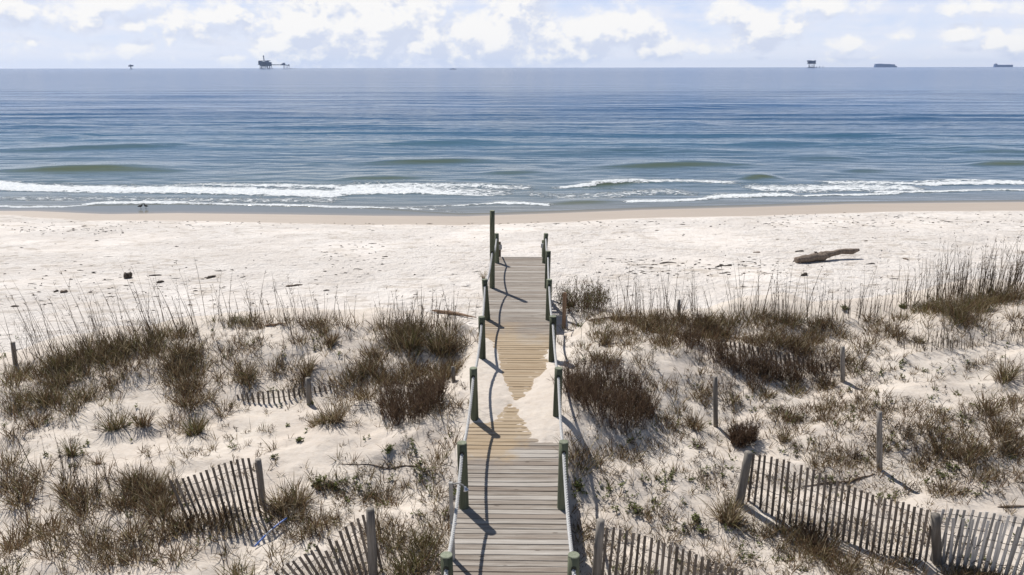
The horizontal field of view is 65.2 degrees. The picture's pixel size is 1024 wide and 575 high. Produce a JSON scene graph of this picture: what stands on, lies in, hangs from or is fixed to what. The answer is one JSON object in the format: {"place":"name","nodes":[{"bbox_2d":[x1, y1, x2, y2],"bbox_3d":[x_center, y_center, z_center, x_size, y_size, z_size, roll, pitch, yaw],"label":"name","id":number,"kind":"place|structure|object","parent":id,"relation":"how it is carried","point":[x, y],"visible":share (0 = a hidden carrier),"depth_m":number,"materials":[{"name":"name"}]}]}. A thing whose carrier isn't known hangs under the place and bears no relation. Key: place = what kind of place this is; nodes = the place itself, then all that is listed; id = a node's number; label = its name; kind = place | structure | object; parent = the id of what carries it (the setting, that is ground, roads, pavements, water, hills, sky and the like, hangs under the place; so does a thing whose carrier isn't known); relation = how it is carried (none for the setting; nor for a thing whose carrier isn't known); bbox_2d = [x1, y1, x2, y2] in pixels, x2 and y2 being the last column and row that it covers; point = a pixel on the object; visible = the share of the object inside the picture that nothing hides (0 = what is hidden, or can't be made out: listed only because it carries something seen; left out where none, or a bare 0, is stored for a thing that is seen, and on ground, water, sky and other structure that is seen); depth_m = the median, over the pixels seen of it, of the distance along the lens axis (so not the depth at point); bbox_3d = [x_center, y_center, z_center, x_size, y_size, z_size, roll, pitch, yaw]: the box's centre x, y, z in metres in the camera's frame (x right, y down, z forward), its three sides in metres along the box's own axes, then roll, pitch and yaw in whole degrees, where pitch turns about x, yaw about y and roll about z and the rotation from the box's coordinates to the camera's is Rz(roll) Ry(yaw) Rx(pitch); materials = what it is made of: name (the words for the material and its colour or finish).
{"place":"outdoors","nodes":[
{"label":"outdoors","id":0,"kind":"place"},
{"bbox_2d":[0,202,1023,574],"bbox_3d":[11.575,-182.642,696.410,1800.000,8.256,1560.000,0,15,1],"label":"ground","id":1,"kind":"structure","parent":0,"point":[434,254],"depth_m":15.94,"materials":[{"name":"white sand"}]},
{"bbox_2d":[10,342,17,364],"bbox_3d":[-10.025,1.507,16.140,0.131,0.859,0.092,0,15,1],"label":"wooden post","id":2,"kind":"object","parent":1,"relation":"on","point":[14,348],"visible":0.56,"depth_m":16.05,"materials":[{"name":"grey wood"}]},
{"bbox_2d":[41,468,79,499],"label":"grass tuft","id":3,"kind":"object","parent":1,"relation":"on","point":[62,488],"visible":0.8,"depth_m":12.19,"materials":[{"name":"green plant"}]},
{"bbox_2d":[50,430,84,455],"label":"grass tuft","id":4,"kind":"object","parent":1,"relation":"on","point":[67,451],"visible":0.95,"depth_m":13.10,"materials":[{"name":"plant"}]},
{"bbox_2d":[87,448,105,464],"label":"grass tuft","id":5,"kind":"object","parent":1,"relation":"on","point":[93,462],"visible":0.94,"depth_m":12.87,"materials":[{"name":"beige plant"}]},
{"bbox_2d":[88,344,112,364],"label":"grass tuft","id":6,"kind":"object","parent":1,"relation":"on","point":[104,361],"visible":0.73,"depth_m":15.76,"materials":[{"name":"brown plant"}]},
{"bbox_2d":[85,396,135,431],"bbox_3d":[-6.913,2.218,13.960,1.084,0.551,0.841,-14,21,-41],"label":"grass tuft","id":7,"kind":"object","parent":1,"relation":"on","point":[115,425],"visible":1,"depth_m":13.89,"materials":[{"name":"brown plant"}]},
{"bbox_2d":[106,353,122,365],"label":"grass tuft","id":8,"kind":"object","parent":1,"relation":"on","point":[114,362],"visible":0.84,"depth_m":15.71,"materials":[{"name":"brown plant"}]},
{"bbox_2d":[123,272,131,278],"bbox_3d":[-13.091,-0.375,27.278,0.298,0.350,0.267,-11,19,-34],"label":"driftwood chunk","id":9,"kind":"object","parent":1,"relation":"on","point":[128,275],"visible":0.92,"depth_m":27.19,"materials":[{"name":"wood"}]},
{"bbox_2d":[122,404,159,427],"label":"grass tuft","id":10,"kind":"object","parent":1,"relation":"on","point":[141,422],"visible":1,"depth_m":14.03,"materials":[{"name":"brown plant"}]},
{"bbox_2d":[169,408,216,436],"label":"grass tuft","id":11,"kind":"object","parent":1,"relation":"on","point":[193,427],"visible":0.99,"depth_m":13.91,"materials":[{"name":"plant"}]},
{"bbox_2d":[169,458,266,519],"bbox_3d":[-4.182,2.970,11.523,1.284,1.252,0.463,-3,16,-10],"label":"sand fence","id":12,"kind":"object","parent":1,"relation":"on","point":[259,475],"visible":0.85,"depth_m":11.32,"materials":[{"name":"grey wood"}]},
{"bbox_2d":[223,352,263,385],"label":"grass tuft","id":13,"kind":"object","parent":1,"relation":"on","point":[241,374],"visible":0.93,"depth_m":15.47,"materials":[{"name":"plant"}]},
{"bbox_2d":[254,517,286,546],"bbox_3d":[-3.331,3.379,11.054,0.027,0.201,0.546,12,19,37],"label":"plastic pipe","id":14,"kind":"object","parent":1,"relation":"on","point":[261,539],"visible":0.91,"depth_m":11.00,"materials":[{"name":"blue plastic"}]},
{"bbox_2d":[255,493,300,521],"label":"grass tuft","id":15,"kind":"object","parent":1,"relation":"on","point":[277,512],"visible":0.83,"depth_m":11.42,"materials":[{"name":"plant"}]},
{"bbox_2d":[236,377,331,404],"bbox_3d":[-4.273,2.022,14.934,1.839,0.810,0.319,0,15,1],"label":"sand fence","id":16,"kind":"object","parent":1,"relation":"on","point":[307,393],"visible":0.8,"depth_m":14.88,"materials":[{"name":"grey wood"}]},
{"bbox_2d":[257,473,322,511],"bbox_3d":[-3.215,2.974,11.602,1.022,0.518,1.028,0,15,1],"label":"grass tuft","id":17,"kind":"object","parent":1,"relation":"on","point":[286,498],"visible":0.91,"depth_m":11.64,"materials":[{"name":"beige plant"}]},
{"bbox_2d":[287,350,321,385],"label":"grass tuft","id":18,"kind":"object","parent":1,"relation":"on","point":[307,372],"visible":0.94,"depth_m":15.33,"materials":[{"name":"beige plant"}]},
{"bbox_2d":[302,410,326,428],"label":"grass tuft","id":19,"kind":"object","parent":1,"relation":"on","point":[314,423],"visible":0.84,"depth_m":13.82,"materials":[{"name":"brown plant"}]},
{"bbox_2d":[311,480,323,490],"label":"green herb","id":20,"kind":"object","parent":1,"relation":"on","point":[312,485],"visible":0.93,"depth_m":12.03,"materials":[{"name":"green plant"}]},
{"bbox_2d":[316,322,334,337],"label":"grass tuft","id":21,"kind":"object","parent":1,"relation":"on","point":[319,331],"visible":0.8,"depth_m":16.25,"materials":[{"name":"brown plant"}]},
{"bbox_2d":[274,507,382,574],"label":"sand fence","id":22,"kind":"object","parent":1,"relation":"on","point":[372,554],"visible":1,"depth_m":10.15,"materials":[{"name":"grey wood"}]},
{"bbox_2d":[315,324,345,346],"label":"grass tuft","id":23,"kind":"object","parent":1,"relation":"on","point":[333,341],"visible":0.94,"depth_m":15.91,"materials":[{"name":"brown plant"}]},
{"bbox_2d":[310,396,354,428],"bbox_3d":[-3.112,2.091,13.717,0.940,0.513,0.945,0,15,1],"label":"grass tuft","id":24,"kind":"object","parent":1,"relation":"on","point":[332,417],"visible":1,"depth_m":13.69,"materials":[{"name":"brown plant"}]},
{"bbox_2d":[345,464,417,468],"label":"runner stem","id":25,"kind":"object","parent":1,"relation":"on","point":[378,466],"visible":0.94,"depth_m":12.59,"materials":[{"name":"brown plant"}]},
{"bbox_2d":[381,444,393,453],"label":"green herb","id":26,"kind":"object","parent":1,"relation":"on","point":[389,447],"visible":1,"depth_m":12.77,"materials":[{"name":"green plant"}]},
{"bbox_2d":[367,366,457,425],"bbox_3d":[-1.624,1.781,13.808,1.597,1.001,1.579,-7,17,-22],"label":"shrub","id":27,"kind":"object","parent":1,"relation":"on","point":[394,404],"visible":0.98,"depth_m":13.66,"materials":[{"name":"brown plant"}]},
{"bbox_2d":[451,366,455,382],"bbox_3d":[-1.069,1.791,14.802,0.101,0.697,0.073,0,15,1],"label":"wooden post","id":28,"kind":"object","parent":1,"relation":"on","point":[453,371],"visible":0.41,"depth_m":14.72,"materials":[{"name":"grey wood"}]},
{"bbox_2d":[432,309,475,317],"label":"fallen branch","id":29,"kind":"object","parent":1,"relation":"on","point":[450,312],"visible":0.87,"depth_m":22.66,"materials":[{"name":"brown wood"}]},
{"bbox_2d":[118,316,849,553],"bbox_3d":[1.336,2.487,12.648,13.226,1.664,6.370,-9,18,-30],"label":"dune scrub","id":30,"kind":"object","parent":1,"relation":"on","point":[755,365],"visible":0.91,"depth_m":15.72,"materials":[{"name":"plant"}]},
{"bbox_2d":[440,210,579,574],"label":"boardwalk","id":31,"kind":"structure","parent":1,"relation":"on","point":[511,514],"depth_m":11.84,"materials":[{"name":"grey wood"}]},
{"bbox_2d":[449,481,468,559],"bbox_3d":[-0.636,3.272,9.830,0.243,1.924,0.091,0,15,1],"label":"outdoor shower","id":32,"kind":"object","parent":31,"relation":"attached to","point":[451,505],"visible":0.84,"depth_m":9.66,"materials":[{"name":"silver metal"}]},
{"bbox_2d":[0,230,1023,512],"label":"sea oats","id":33,"kind":"object","parent":1,"relation":"on","point":[1016,276],"visible":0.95,"depth_m":17.21,"materials":[{"name":"beige plant"}]},
{"bbox_2d":[0,296,1023,574],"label":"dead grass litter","id":34,"kind":"object","parent":1,"relation":"on","point":[446,462],"visible":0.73,"depth_m":12.03,"materials":[{"name":"beige plant"}]},
{"bbox_2d":[0,322,1023,574],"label":"dune plants","id":35,"kind":"object","parent":1,"relation":"on","point":[696,444],"visible":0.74,"depth_m":12.69,"materials":[{"name":"brown plant"}]},
{"bbox_2d":[562,292,566,327],"bbox_3d":[1.383,0.803,21.250,0.118,1.391,0.040,0,15,1],"label":"wooden post","id":36,"kind":"object","parent":1,"relation":"on","point":[564,309],"visible":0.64,"depth_m":21.17,"materials":[{"name":"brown wood"}]},
{"bbox_2d":[573,477,584,491],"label":"green herb","id":37,"kind":"object","parent":1,"relation":"on","point":[576,485],"visible":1,"depth_m":11.98,"materials":[{"name":"green plant"}]},
{"bbox_2d":[552,273,618,315],"bbox_3d":[2.164,0.168,22.836,2.415,1.296,2.361,14,21,42],"label":"beach bush","id":38,"kind":"object","parent":1,"relation":"on","point":[588,298],"visible":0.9,"depth_m":22.64,"materials":[{"name":"brown plant"}]},
{"bbox_2d":[574,316,634,329],"bbox_3d":[1.766,0.866,19.435,1.049,1.380,3.802,-5,16,-17],"label":"exposed root","id":39,"kind":"object","parent":1,"relation":"on","point":[596,318],"visible":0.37,"depth_m":17.72,"materials":[{"name":"brown wood"}]},
{"bbox_2d":[592,329,618,345],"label":"grass tuft","id":40,"kind":"object","parent":1,"relation":"on","point":[603,341],"visible":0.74,"depth_m":16.25,"materials":[{"name":"brown plant"}]},
{"bbox_2d":[548,354,664,434],"bbox_3d":[1.667,1.738,13.934,2.004,1.118,1.976,11,19,36],"label":"shrub","id":41,"kind":"object","parent":1,"relation":"on","point":[572,380],"visible":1,"depth_m":13.71,"materials":[{"name":"plant"}]},
{"bbox_2d":[592,518,743,574],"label":"sand fence","id":42,"kind":"object","parent":1,"relation":"on","point":[598,567],"visible":1,"depth_m":10.22,"materials":[{"name":"grey wood"}]},
{"bbox_2d":[677,299,680,313],"bbox_3d":[3.743,0.628,17.921,0.119,0.752,0.082,0,15,1],"label":"wooden post","id":43,"kind":"object","parent":1,"relation":"on","point":[679,303],"visible":0.42,"depth_m":17.83,"materials":[{"name":"grey wood"}]},
{"bbox_2d":[680,404,711,431],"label":"grass tuft","id":44,"kind":"object","parent":1,"relation":"on","point":[692,423],"visible":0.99,"depth_m":13.99,"materials":[{"name":"brown plant"}]},
{"bbox_2d":[690,512,701,522],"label":"green herb","id":45,"kind":"object","parent":1,"relation":"on","point":[697,516],"visible":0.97,"depth_m":11.64,"materials":[{"name":"green plant"}]},
{"bbox_2d":[713,376,717,426],"bbox_3d":[3.598,2.204,14.125,0.183,1.346,0.086,0,15,1],"label":"wooden post","id":46,"kind":"object","parent":1,"relation":"on","point":[715,400],"visible":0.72,"depth_m":14.04,"materials":[{"name":"grey wood"}]},
{"bbox_2d":[696,487,753,530],"bbox_3d":[3.172,3.215,11.700,0.967,0.583,0.937,0,15,1],"label":"grass tuft","id":47,"kind":"object","parent":1,"relation":"on","point":[729,513],"visible":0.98,"depth_m":11.71,"materials":[{"name":"beige plant"}]},
{"bbox_2d":[723,414,762,448],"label":"shrub","id":48,"kind":"object","parent":1,"relation":"on","point":[750,435],"visible":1,"depth_m":13.60,"materials":[{"name":"brown plant"}]},
{"bbox_2d":[720,339,831,370],"bbox_3d":[5.347,1.479,16.206,2.260,0.805,0.163,2,16,8],"label":"sand fence","id":49,"kind":"object","parent":1,"relation":"on","point":[781,358],"visible":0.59,"depth_m":16.19,"materials":[{"name":"grey wood"}]},
{"bbox_2d":[774,425,797,442],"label":"grass tuft","id":50,"kind":"object","parent":1,"relation":"on","point":[786,437],"visible":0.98,"depth_m":13.56,"materials":[{"name":"green plant"}]},
{"bbox_2d":[794,248,859,262],"bbox_3d":[11.603,-1.184,29.532,2.825,0.405,0.424,-6,16,-20],"label":"driftwood log","id":51,"kind":"object","parent":1,"relation":"on","point":[819,256],"visible":1,"depth_m":29.34,"materials":[{"name":"wood"}]},
{"bbox_2d":[804,473,874,485],"bbox_3d":[5.180,3.054,12.585,1.226,0.119,0.139,-3,16,-9],"label":"exposed root","id":52,"kind":"object","parent":1,"relation":"on","point":[846,481],"visible":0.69,"depth_m":12.57,"materials":[{"name":"brown wood"}]},
{"bbox_2d":[840,346,844,382],"bbox_3d":[6.465,1.685,15.637,0.203,1.136,0.085,0,15,1],"label":"wooden post","id":53,"kind":"object","parent":1,"relation":"on","point":[842,362],"visible":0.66,"depth_m":15.55,"materials":[{"name":"grey wood"}]},
{"bbox_2d":[735,450,1023,574],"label":"sand fence","id":54,"kind":"object","parent":1,"relation":"on","point":[937,556],"visible":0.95,"depth_m":10.98,"materials":[{"name":"grey wood"}]},
{"bbox_2d":[876,410,882,469],"bbox_3d":[5.902,2.644,12.845,0.255,1.424,0.094,0,15,1],"label":"wooden post","id":55,"kind":"object","parent":1,"relation":"on","point":[879,441],"visible":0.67,"depth_m":12.76,"materials":[{"name":"grey wood"}]},
{"bbox_2d":[912,332,925,344],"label":"grass tuft","id":56,"kind":"object","parent":1,"relation":"on","point":[921,341],"visible":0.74,"depth_m":16.34,"materials":[{"name":"brown plant"}]},
{"bbox_2d":[986,351,1023,384],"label":"grass tuft","id":57,"kind":"object","parent":1,"relation":"on","point":[1003,378],"visible":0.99,"depth_m":14.99,"materials":[{"name":"brown plant"}]},
{"bbox_2d":[997,505,1023,506],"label":"runner stem","id":58,"kind":"object","parent":1,"relation":"on","point":[1012,506],"visible":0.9,"depth_m":12.02,"materials":[{"name":"brown plant"}]},
{"bbox_2d":[0,67,1023,215],"bbox_3d":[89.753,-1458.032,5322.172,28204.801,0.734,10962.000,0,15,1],"label":"sea","id":59,"kind":"structure","parent":0,"point":[408,141],"depth_m":91.86,"materials":[{"name":"liquid"}]},
{"bbox_2d":[258,56,288,68],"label":"oil platform","id":60,"kind":"structure","parent":59,"relation":"in","point":[265,64],"depth_m":4441.50,"materials":[{"name":"grey metal"}]},
{"bbox_2d":[807,60,815,67],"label":"jack up platform","id":61,"kind":"structure","parent":59,"relation":"in","point":[811,62],"depth_m":4393.96,"materials":[{"name":"grey metal"}]},
{"bbox_2d":[874,64,896,66],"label":"cargo ship","id":62,"kind":"object","parent":59,"relation":"on","point":[884,65],"visible":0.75,"depth_m":8593.32,"materials":[{"name":"paint"}]},
{"bbox_2d":[993,64,1012,66],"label":"tanker","id":63,"kind":"object","parent":59,"relation":"on","point":[995,65],"visible":0.75,"depth_m":8576.17,"materials":[{"name":"paint"}]},
{"bbox_2d":[0,279,1023,574],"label":"dune grass","id":64,"kind":"structure","parent":0,"point":[438,343],"depth_m":13.82,"materials":[{"name":"beige plant"}]},
{"bbox_2d":[0,0,1023,68],"label":"sky","id":65,"kind":"structure","parent":0,"point":[35,34],"materials":[{"name":"white"}]},
{"bbox_2d":[4,212,1023,312],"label":"beach wrack","id":66,"kind":"object","parent":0,"point":[503,229],"visible":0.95,"depth_m":29.70,"materials":[{"name":"brown plant"}]}
]}

